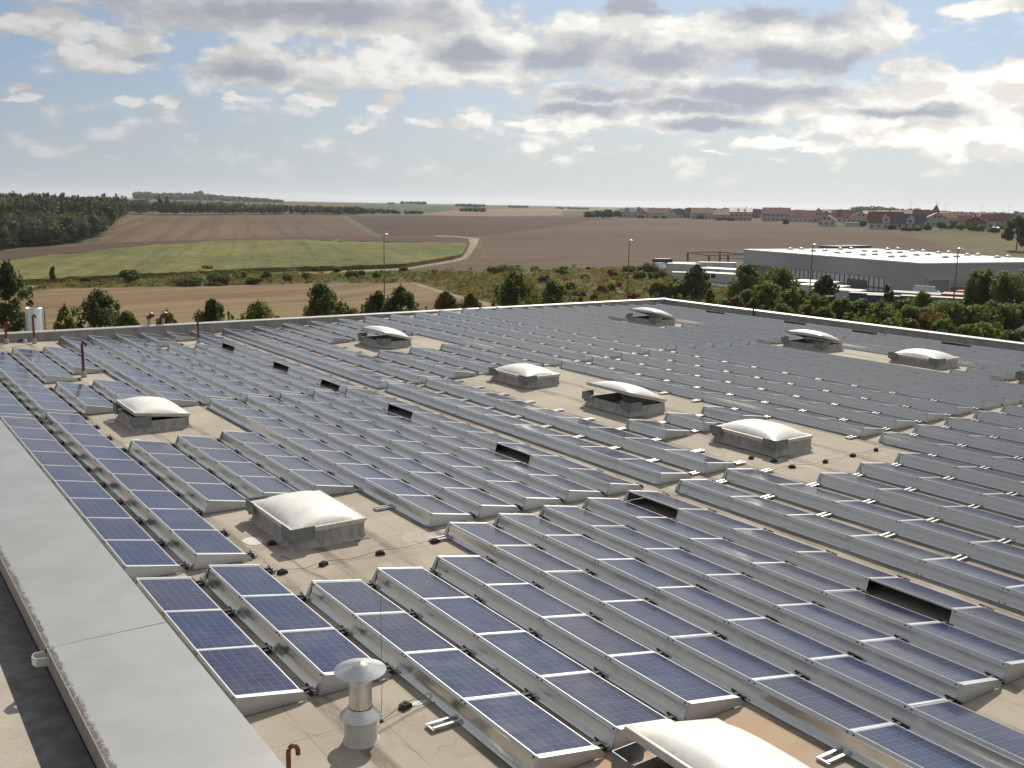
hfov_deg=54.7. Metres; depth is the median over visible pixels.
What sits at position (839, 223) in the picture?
village ground
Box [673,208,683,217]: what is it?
village house
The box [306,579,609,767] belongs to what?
solar panel row
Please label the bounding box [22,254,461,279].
corn field
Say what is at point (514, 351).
solar panel row
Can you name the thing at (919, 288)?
parked van
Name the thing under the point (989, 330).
broadleaf tree
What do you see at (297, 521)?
dome skylight
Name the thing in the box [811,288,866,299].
site cabin
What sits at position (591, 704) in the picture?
solar panel row
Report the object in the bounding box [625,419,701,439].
solar panel row
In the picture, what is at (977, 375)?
solar panel row
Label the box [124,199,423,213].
tree belt
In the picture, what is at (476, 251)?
track verge
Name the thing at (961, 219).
village house
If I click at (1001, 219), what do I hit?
village house
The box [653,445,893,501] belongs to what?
conductor wire
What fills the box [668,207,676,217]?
village house
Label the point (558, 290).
broadleaf tree
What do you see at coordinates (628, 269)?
street lamp
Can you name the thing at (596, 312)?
solar panel row
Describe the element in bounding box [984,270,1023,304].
broadleaf tree
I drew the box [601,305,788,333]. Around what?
solar panel row
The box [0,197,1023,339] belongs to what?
ground
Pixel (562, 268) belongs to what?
scrub bush
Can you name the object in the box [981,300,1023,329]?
broadleaf tree
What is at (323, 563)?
cable block
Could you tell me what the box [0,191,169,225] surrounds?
forest
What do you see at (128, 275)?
scrub bush
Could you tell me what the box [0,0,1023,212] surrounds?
sky
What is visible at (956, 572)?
solar panel row
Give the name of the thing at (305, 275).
scrub bush
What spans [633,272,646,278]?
scrub bush
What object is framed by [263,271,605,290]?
undergrowth
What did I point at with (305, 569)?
conductor wire
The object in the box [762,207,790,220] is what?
village house
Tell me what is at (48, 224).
forest
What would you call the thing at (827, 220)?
village house
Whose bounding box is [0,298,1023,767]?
factory building
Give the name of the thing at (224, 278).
scrub bush
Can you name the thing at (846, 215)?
village house
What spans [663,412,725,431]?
solar panel row
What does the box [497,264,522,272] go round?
scrub bush
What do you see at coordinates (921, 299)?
broadleaf tree
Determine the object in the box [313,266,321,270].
scrub bush
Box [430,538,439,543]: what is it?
cable block
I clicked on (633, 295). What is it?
scrub bush
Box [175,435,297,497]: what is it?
solar panel row
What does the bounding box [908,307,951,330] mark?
broadleaf tree
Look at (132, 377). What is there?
solar panel row
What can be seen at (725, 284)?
yard
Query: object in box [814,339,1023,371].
solar panel row
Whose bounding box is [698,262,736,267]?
shipping container
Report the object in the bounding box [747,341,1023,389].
solar panel row
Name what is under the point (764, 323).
solar panel row
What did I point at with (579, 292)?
scrub bush
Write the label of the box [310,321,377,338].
solar panel row
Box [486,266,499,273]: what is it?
scrub bush
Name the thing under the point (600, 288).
scrub bush
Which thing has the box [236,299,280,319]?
broadleaf tree
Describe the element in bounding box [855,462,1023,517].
solar panel row
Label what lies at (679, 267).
shipping container
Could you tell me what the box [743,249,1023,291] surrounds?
warehouse
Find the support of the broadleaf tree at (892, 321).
on the ground at (93, 239)
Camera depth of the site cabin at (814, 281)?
213.82 m
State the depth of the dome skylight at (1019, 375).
40.04 m
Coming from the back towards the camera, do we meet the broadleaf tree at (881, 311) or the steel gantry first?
the steel gantry
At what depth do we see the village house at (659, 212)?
849.97 m
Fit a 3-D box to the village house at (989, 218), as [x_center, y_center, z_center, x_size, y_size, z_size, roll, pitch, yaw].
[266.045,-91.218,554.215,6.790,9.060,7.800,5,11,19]
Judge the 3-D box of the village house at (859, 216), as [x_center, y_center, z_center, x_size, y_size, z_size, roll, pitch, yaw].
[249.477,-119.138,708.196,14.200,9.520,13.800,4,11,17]
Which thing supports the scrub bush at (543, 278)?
on the ground at (93, 239)
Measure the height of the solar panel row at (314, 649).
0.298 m
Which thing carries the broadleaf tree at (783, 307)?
on the ground at (93, 239)
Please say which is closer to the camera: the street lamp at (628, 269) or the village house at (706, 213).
the street lamp at (628, 269)
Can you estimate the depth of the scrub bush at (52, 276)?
201.07 m
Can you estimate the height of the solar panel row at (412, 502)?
0.302 m
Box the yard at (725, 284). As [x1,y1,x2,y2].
[663,261,993,303]
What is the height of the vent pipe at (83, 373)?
1.440 m
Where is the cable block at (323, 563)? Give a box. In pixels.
[318,560,328,566]
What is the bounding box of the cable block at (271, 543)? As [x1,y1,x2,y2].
[267,540,276,545]
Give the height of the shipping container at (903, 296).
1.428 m
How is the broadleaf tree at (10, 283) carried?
on the stubble field at (183, 304)
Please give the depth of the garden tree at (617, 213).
810.34 m
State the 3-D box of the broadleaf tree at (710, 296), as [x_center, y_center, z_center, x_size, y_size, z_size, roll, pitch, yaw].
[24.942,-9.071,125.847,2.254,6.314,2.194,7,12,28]
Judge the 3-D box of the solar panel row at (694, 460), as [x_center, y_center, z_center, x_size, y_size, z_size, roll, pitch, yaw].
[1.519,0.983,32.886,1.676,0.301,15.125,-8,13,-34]
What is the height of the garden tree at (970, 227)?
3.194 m
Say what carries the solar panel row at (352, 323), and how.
on the factory building
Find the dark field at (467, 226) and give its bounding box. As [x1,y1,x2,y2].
[347,216,612,236]
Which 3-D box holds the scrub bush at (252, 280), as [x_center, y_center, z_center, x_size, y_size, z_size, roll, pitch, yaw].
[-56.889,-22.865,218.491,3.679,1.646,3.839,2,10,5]
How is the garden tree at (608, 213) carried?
on the dark field at (467, 226)
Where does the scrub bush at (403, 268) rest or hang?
on the ground at (93, 239)
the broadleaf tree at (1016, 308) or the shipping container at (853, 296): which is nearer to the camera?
the broadleaf tree at (1016, 308)
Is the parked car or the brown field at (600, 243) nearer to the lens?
the parked car
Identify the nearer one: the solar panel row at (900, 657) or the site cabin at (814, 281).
the solar panel row at (900, 657)
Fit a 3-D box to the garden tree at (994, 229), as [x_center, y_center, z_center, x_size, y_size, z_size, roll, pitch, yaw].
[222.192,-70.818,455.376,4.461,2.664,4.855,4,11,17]
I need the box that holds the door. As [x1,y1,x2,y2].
[928,281,948,290]
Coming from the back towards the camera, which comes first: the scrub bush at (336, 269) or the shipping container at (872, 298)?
the scrub bush at (336, 269)
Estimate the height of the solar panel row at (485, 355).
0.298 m
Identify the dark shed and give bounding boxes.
[818,245,871,248]
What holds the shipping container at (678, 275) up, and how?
on the yard at (725, 284)
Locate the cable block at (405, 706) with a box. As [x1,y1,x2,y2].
[398,700,412,711]
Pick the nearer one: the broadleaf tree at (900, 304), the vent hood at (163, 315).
the vent hood at (163, 315)
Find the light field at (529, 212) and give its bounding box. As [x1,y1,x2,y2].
[417,208,612,215]
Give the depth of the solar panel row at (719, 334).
51.92 m
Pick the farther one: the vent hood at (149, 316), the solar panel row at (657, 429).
the vent hood at (149, 316)
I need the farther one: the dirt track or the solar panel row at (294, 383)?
the dirt track
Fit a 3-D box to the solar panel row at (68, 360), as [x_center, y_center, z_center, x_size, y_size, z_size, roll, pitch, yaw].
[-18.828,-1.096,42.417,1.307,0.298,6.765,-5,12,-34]
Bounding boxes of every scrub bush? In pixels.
[49,266,55,282]
[79,277,90,282]
[96,279,107,284]
[117,269,140,281]
[170,276,204,285]
[202,265,213,268]
[206,271,230,282]
[232,270,246,277]
[245,277,262,283]
[261,271,272,278]
[282,274,292,280]
[301,272,310,278]
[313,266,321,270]
[332,267,342,271]
[344,270,359,277]
[358,270,365,276]
[372,270,381,277]
[398,266,408,270]
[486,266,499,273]
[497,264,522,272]
[537,274,550,282]
[559,266,570,273]
[565,281,574,289]
[571,289,586,296]
[589,294,598,300]
[596,285,609,292]
[606,283,615,290]
[622,266,633,271]
[628,293,639,298]
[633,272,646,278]
[637,262,658,272]
[647,272,660,278]
[647,280,672,295]
[656,269,667,277]
[666,278,687,296]
[688,280,711,297]
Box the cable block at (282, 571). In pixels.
[277,568,287,574]
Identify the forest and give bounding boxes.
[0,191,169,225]
[0,201,129,246]
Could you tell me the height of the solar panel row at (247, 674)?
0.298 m
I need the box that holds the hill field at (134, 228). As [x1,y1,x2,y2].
[96,215,371,243]
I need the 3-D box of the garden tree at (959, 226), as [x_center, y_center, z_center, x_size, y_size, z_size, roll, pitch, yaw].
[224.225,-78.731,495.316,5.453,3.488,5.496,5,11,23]
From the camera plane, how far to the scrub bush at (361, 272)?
243.71 m
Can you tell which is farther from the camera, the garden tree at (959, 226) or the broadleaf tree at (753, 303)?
the garden tree at (959, 226)
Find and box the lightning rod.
[379,599,383,722]
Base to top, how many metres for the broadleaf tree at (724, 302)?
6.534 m
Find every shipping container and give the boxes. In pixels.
[652,258,672,263]
[666,263,694,274]
[672,271,690,278]
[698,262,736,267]
[848,291,883,300]
[866,294,899,302]
[889,290,940,295]
[900,294,915,300]
[931,296,980,303]
[941,292,1013,296]
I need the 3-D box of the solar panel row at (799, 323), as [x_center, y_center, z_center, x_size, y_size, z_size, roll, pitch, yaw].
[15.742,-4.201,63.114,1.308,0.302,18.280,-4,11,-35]
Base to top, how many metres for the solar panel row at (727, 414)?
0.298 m
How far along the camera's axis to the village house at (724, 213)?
835.81 m
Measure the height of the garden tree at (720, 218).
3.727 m
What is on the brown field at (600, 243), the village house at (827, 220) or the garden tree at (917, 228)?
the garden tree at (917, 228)
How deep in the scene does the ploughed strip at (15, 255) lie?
424.99 m
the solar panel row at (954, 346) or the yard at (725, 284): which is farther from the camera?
the yard at (725, 284)
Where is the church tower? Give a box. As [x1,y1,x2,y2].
[933,203,939,213]
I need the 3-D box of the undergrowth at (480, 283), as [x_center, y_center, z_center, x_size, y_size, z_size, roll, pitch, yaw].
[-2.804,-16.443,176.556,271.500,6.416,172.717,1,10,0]
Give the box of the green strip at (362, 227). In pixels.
[340,216,381,235]
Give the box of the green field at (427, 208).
[349,205,454,211]
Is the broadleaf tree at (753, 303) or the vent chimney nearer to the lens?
the vent chimney
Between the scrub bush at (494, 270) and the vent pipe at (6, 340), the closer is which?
the vent pipe at (6, 340)
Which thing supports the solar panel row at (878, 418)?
on the factory building
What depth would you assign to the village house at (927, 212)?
613.53 m
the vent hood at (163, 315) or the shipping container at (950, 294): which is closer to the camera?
the vent hood at (163, 315)
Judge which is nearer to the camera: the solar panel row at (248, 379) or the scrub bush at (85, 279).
the solar panel row at (248, 379)
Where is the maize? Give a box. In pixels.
[0,239,466,285]
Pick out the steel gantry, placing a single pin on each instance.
(719, 255)
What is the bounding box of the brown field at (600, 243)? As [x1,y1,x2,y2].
[420,218,1015,268]
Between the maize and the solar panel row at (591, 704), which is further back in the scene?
the maize
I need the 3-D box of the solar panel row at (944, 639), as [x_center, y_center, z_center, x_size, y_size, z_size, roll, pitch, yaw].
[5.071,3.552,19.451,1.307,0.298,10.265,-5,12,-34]
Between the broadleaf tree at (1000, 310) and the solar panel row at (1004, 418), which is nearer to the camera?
the solar panel row at (1004, 418)
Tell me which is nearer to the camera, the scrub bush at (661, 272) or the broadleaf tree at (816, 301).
the broadleaf tree at (816, 301)
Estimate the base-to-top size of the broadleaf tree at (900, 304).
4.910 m
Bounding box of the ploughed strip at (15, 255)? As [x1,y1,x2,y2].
[0,236,469,260]
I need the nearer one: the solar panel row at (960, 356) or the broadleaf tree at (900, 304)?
the solar panel row at (960, 356)
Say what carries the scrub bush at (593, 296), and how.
on the ground at (93, 239)
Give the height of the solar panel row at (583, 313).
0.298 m
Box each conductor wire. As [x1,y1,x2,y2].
[200,501,652,587]
[281,555,328,579]
[377,672,499,732]
[381,647,554,720]
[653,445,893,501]
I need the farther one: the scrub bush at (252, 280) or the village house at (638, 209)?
the village house at (638, 209)
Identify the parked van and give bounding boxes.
[655,262,665,269]
[913,285,940,292]
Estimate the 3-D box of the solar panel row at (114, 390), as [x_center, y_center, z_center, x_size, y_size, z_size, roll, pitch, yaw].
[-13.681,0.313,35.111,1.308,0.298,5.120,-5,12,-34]
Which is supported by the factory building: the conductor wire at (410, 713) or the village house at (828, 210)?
the conductor wire at (410, 713)
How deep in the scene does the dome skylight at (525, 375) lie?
38.43 m
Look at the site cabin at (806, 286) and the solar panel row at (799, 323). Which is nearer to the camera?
the solar panel row at (799, 323)
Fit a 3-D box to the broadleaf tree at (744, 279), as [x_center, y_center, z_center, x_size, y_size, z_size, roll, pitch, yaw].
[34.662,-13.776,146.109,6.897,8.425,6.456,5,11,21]
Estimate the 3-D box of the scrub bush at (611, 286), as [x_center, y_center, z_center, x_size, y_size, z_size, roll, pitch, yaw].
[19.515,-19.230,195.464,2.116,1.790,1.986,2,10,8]
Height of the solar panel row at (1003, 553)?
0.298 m
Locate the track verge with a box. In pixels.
[465,238,481,259]
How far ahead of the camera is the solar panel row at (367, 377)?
43.53 m
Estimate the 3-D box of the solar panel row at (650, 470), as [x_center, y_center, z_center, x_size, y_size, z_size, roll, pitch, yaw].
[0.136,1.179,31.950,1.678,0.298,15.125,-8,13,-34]
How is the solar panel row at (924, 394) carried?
on the factory building
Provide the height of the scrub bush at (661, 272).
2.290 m
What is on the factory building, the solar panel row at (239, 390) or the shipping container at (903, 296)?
the solar panel row at (239, 390)
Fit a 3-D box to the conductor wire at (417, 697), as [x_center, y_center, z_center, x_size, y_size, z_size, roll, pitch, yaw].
[-0.583,4.334,14.594,3.454,0.108,0.132,-9,14,-44]
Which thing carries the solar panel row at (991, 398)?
on the factory building
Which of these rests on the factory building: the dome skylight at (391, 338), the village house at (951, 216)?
the dome skylight at (391, 338)
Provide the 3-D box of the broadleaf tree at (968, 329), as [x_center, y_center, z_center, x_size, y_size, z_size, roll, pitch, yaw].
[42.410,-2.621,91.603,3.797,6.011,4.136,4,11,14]
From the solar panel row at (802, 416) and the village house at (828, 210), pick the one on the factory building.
the solar panel row at (802, 416)
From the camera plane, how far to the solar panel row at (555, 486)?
27.87 m
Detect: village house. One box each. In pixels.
[619,207,634,217]
[629,207,646,217]
[636,209,649,217]
[647,208,668,217]
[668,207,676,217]
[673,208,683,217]
[683,210,689,217]
[690,207,712,218]
[713,210,729,218]
[729,207,752,220]
[752,208,758,217]
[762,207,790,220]
[788,209,813,222]
[812,208,826,221]
[816,209,833,215]
[817,214,837,225]
[831,210,836,218]
[836,209,841,221]
[841,209,856,222]
[845,222,861,226]
[850,211,867,221]
[867,210,903,228]
[877,210,903,211]
[895,213,926,228]
[912,209,934,215]
[927,212,947,226]
[940,212,961,223]
[956,214,972,223]
[964,215,986,228]
[980,213,993,227]
[993,213,1016,226]
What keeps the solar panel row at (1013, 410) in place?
on the factory building
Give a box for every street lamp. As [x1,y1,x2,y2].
[383,233,387,305]
[627,240,633,299]
[809,244,817,295]
[953,248,963,299]
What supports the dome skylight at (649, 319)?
on the factory building
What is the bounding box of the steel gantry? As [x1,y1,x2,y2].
[687,251,743,261]
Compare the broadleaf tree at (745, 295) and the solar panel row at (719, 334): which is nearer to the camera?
the solar panel row at (719, 334)
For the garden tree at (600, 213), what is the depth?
796.34 m
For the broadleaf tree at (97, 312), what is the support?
on the stubble field at (183, 304)
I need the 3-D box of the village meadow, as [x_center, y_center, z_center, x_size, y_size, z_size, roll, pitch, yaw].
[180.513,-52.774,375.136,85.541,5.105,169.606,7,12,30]
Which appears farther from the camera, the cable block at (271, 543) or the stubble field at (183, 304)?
the stubble field at (183, 304)
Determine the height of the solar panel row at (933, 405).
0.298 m
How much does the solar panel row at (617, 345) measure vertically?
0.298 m
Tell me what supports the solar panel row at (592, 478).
on the factory building
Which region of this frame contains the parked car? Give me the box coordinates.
[1014,324,1023,337]
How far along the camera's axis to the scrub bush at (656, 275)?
225.77 m
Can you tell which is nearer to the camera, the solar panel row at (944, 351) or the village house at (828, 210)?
the solar panel row at (944, 351)
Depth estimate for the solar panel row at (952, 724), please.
15.50 m
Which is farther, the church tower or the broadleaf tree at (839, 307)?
the church tower
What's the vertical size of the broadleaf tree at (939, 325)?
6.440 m
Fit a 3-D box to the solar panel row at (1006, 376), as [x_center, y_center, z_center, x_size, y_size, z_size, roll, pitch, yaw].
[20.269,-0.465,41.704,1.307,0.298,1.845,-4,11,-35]
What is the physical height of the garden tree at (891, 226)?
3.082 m
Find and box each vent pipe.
[4,322,9,343]
[32,314,36,343]
[80,341,86,377]
[196,313,200,342]
[286,743,300,767]
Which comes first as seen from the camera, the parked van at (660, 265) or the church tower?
the parked van at (660, 265)
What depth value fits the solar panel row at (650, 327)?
54.74 m
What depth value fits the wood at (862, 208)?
1296.09 m
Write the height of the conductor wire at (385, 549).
0.204 m
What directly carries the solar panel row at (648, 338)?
on the factory building
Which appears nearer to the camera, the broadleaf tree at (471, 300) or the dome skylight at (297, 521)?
the dome skylight at (297, 521)
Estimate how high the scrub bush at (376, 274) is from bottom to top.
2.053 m
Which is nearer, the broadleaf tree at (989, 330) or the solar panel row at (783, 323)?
the solar panel row at (783, 323)
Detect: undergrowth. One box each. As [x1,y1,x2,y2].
[0,264,1023,341]
[27,267,1021,304]
[34,265,911,306]
[82,270,871,303]
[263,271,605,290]
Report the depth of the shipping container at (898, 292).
178.09 m
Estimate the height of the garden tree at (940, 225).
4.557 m
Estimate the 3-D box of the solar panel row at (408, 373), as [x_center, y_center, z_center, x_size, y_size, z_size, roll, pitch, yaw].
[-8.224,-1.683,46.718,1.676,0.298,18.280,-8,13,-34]
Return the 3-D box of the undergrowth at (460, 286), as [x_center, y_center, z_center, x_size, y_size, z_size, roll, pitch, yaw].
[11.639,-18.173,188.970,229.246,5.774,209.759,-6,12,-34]
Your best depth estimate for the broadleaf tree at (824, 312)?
99.01 m
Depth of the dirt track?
296.07 m
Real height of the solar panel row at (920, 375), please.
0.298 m
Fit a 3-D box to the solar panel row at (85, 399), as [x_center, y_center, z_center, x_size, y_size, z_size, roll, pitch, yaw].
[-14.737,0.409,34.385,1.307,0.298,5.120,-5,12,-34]
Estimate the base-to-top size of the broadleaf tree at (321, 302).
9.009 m
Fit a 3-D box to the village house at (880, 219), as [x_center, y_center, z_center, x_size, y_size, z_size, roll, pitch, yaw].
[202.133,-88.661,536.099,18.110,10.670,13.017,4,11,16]
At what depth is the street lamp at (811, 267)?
132.39 m
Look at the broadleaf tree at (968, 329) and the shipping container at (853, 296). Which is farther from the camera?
the shipping container at (853, 296)
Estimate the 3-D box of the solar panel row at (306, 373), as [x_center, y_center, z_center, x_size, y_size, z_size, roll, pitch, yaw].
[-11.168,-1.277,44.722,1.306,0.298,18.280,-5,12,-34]
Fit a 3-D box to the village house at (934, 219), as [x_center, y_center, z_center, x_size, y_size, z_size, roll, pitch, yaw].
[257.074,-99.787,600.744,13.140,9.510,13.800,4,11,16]
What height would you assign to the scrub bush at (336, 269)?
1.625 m
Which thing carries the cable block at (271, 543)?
on the factory building
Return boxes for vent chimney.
[333,658,386,749]
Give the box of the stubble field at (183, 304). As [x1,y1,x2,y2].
[0,283,488,332]
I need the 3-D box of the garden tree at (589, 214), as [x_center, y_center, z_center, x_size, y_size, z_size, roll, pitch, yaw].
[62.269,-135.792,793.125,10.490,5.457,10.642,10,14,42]
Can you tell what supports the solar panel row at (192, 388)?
on the factory building
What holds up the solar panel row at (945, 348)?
on the factory building
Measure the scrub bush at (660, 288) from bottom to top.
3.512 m
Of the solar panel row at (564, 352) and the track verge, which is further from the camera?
the track verge
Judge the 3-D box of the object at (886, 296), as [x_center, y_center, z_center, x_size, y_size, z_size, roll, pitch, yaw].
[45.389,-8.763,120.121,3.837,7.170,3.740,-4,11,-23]
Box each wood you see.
[132,191,283,202]
[676,206,1023,215]
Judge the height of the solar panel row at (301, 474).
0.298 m
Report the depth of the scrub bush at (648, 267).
243.17 m
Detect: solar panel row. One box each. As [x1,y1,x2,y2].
[0,351,83,418]
[0,377,39,418]
[0,416,190,580]
[11,348,81,382]
[42,346,106,373]
[44,412,256,569]
[54,382,117,414]
[58,336,202,406]
[87,335,238,404]
[92,379,142,402]
[113,334,272,400]
[128,440,245,513]
[134,576,316,715]
[139,333,183,346]
[165,332,196,340]
[167,345,305,397]
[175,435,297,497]
[189,331,366,392]
[194,343,337,395]
[203,564,396,695]
[207,398,476,527]
[219,431,359,494]
[221,328,415,387]
[244,395,521,518]
[252,326,452,382]
[278,393,564,510]
[281,323,360,342]
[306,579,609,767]
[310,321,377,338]
[312,390,604,502]
[337,319,419,335]
[344,387,643,495]
[363,316,581,365]
[371,567,681,750]
[377,350,486,378]
[385,383,702,484]
[389,314,610,361]
[409,347,500,373]
[414,312,638,357]
[423,378,745,473]
[428,522,983,767]
[430,555,745,720]
[438,310,664,353]
[440,343,551,366]
[461,308,674,350]
[478,307,694,348]
[494,513,1023,767]
[495,307,712,346]
[511,307,730,345]
[527,306,748,344]
[538,505,1002,702]
[542,306,623,320]
[557,305,628,319]
[559,360,892,439]
[572,305,642,315]
[581,497,1023,683]
[587,305,808,338]
[590,356,923,429]
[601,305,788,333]
[615,304,843,338]
[619,353,953,422]
[624,490,1023,652]
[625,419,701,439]
[628,304,857,337]
[641,304,871,336]
[647,349,980,415]
[655,303,885,335]
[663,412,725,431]
[664,325,771,343]
[673,346,1001,408]
[675,479,1023,611]
[681,324,781,343]
[693,344,1020,405]
[696,324,796,339]
[700,406,773,421]
[712,343,1023,402]
[722,468,1023,574]
[730,342,1023,394]
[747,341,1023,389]
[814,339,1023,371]
[816,472,1023,543]
[837,338,1023,367]
[843,336,1023,363]
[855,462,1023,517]
[857,335,1023,360]
[871,334,1023,357]
[878,432,1023,475]
[885,333,1023,353]
[894,453,1023,495]
[912,424,1023,456]
[943,417,1023,442]
[949,369,1004,380]
[966,367,1016,380]
[972,410,1023,428]
[1000,404,1023,416]
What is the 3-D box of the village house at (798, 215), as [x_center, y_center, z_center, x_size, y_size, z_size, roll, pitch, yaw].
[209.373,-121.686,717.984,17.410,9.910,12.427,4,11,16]
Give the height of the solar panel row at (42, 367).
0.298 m
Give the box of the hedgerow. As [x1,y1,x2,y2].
[387,201,589,211]
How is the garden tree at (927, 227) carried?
on the ground at (93, 239)
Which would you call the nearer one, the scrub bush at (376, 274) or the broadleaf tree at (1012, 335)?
the broadleaf tree at (1012, 335)
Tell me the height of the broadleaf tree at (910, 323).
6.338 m
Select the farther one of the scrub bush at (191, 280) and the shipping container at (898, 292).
the scrub bush at (191, 280)
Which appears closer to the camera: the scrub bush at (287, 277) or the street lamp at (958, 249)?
the street lamp at (958, 249)
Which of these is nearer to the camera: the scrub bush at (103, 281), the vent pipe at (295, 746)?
the vent pipe at (295, 746)
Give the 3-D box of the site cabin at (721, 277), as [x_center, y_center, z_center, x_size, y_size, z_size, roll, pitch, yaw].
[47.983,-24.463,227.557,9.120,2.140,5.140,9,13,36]
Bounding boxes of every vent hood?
[146,312,154,324]
[160,311,168,323]
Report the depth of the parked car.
115.27 m
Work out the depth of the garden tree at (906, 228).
498.74 m
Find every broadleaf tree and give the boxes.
[0,258,43,331]
[53,302,75,329]
[70,288,120,328]
[112,310,139,326]
[155,308,177,323]
[191,298,233,321]
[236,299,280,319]
[303,280,347,316]
[342,306,356,314]
[355,289,400,313]
[384,283,420,311]
[424,290,461,309]
[457,292,485,308]
[490,270,544,306]
[536,278,574,303]
[682,263,709,296]
[702,288,717,304]
[718,298,732,306]
[724,262,764,305]
[729,294,745,307]
[735,289,765,308]
[745,296,764,309]
[749,280,783,310]
[757,265,804,309]
[772,285,809,313]
[772,302,795,313]
[797,304,817,316]
[798,293,831,309]
[807,273,839,306]
[815,307,838,319]
[827,296,857,319]
[841,298,879,324]
[841,311,864,322]
[856,300,900,324]
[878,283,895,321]
[880,316,904,327]
[894,299,915,318]
[898,304,924,329]
[901,317,923,329]
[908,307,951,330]
[910,290,934,308]
[924,299,970,330]
[930,319,961,333]
[949,304,1005,330]
[958,323,986,337]
[962,267,993,305]
[974,322,1000,339]
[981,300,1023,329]
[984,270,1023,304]
[996,302,1023,330]
[998,329,1022,341]
[1001,215,1023,250]
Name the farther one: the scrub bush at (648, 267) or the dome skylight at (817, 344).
the scrub bush at (648, 267)
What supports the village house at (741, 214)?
on the village ground at (839, 223)
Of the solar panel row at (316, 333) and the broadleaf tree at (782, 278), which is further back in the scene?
the broadleaf tree at (782, 278)
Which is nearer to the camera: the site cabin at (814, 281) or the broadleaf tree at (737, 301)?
the broadleaf tree at (737, 301)
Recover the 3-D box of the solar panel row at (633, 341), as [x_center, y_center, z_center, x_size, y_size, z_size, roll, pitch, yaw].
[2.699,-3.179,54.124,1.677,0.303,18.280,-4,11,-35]
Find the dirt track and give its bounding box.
[19,235,498,306]
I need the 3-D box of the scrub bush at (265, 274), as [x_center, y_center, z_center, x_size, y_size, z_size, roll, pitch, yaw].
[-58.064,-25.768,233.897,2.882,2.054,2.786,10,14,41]
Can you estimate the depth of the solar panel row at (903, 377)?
39.90 m
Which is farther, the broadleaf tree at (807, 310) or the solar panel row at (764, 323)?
the broadleaf tree at (807, 310)
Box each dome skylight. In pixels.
[113,396,192,432]
[246,490,369,551]
[358,326,411,348]
[489,363,560,388]
[582,381,666,416]
[611,718,809,767]
[626,307,675,325]
[709,419,813,456]
[781,329,843,351]
[888,348,959,368]
[1015,364,1023,383]
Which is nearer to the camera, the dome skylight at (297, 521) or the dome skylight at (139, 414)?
the dome skylight at (297, 521)
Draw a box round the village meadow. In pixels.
[903,233,1023,257]
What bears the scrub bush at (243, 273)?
on the ground at (93, 239)
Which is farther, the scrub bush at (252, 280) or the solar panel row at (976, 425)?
the scrub bush at (252, 280)
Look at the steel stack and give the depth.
49.96 m
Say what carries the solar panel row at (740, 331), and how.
on the factory building
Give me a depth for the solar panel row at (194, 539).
22.52 m
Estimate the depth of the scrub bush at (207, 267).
249.15 m
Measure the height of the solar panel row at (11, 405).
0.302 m
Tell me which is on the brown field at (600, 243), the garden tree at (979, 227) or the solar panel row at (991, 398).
the garden tree at (979, 227)
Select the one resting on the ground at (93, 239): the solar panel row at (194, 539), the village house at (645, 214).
the village house at (645, 214)
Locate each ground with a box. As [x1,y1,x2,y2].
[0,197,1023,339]
[752,218,1017,230]
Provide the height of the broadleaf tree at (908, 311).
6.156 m
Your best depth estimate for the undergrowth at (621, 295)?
217.62 m
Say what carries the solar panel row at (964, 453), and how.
on the factory building
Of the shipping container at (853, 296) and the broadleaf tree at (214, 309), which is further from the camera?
the shipping container at (853, 296)
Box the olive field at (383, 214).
[349,213,424,214]
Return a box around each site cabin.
[702,267,748,275]
[705,271,738,283]
[792,279,841,284]
[801,283,850,294]
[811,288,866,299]
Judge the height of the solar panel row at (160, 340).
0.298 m
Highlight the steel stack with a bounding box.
[23,307,45,330]
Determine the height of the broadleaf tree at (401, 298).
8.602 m
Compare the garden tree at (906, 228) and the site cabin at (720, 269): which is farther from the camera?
the garden tree at (906, 228)
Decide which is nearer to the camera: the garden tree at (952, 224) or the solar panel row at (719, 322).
the solar panel row at (719, 322)
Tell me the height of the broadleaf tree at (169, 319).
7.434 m
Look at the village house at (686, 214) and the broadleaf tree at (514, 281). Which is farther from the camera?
the village house at (686, 214)
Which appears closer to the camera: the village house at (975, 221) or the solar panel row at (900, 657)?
the solar panel row at (900, 657)
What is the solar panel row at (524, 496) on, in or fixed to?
on the factory building
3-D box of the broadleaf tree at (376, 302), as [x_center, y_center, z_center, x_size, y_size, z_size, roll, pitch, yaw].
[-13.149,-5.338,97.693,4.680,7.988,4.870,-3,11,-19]
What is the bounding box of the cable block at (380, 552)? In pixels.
[375,549,384,555]
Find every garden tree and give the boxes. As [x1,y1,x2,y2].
[583,211,595,217]
[593,210,603,217]
[604,209,613,217]
[613,210,622,216]
[714,216,727,220]
[859,220,866,226]
[887,224,896,228]
[900,226,913,230]
[913,226,921,230]
[922,224,931,229]
[936,222,946,228]
[946,220,958,228]
[954,223,965,229]
[966,225,975,230]
[975,224,985,231]
[990,227,1000,231]
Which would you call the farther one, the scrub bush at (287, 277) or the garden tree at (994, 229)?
the garden tree at (994, 229)
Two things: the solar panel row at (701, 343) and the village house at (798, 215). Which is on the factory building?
the solar panel row at (701, 343)

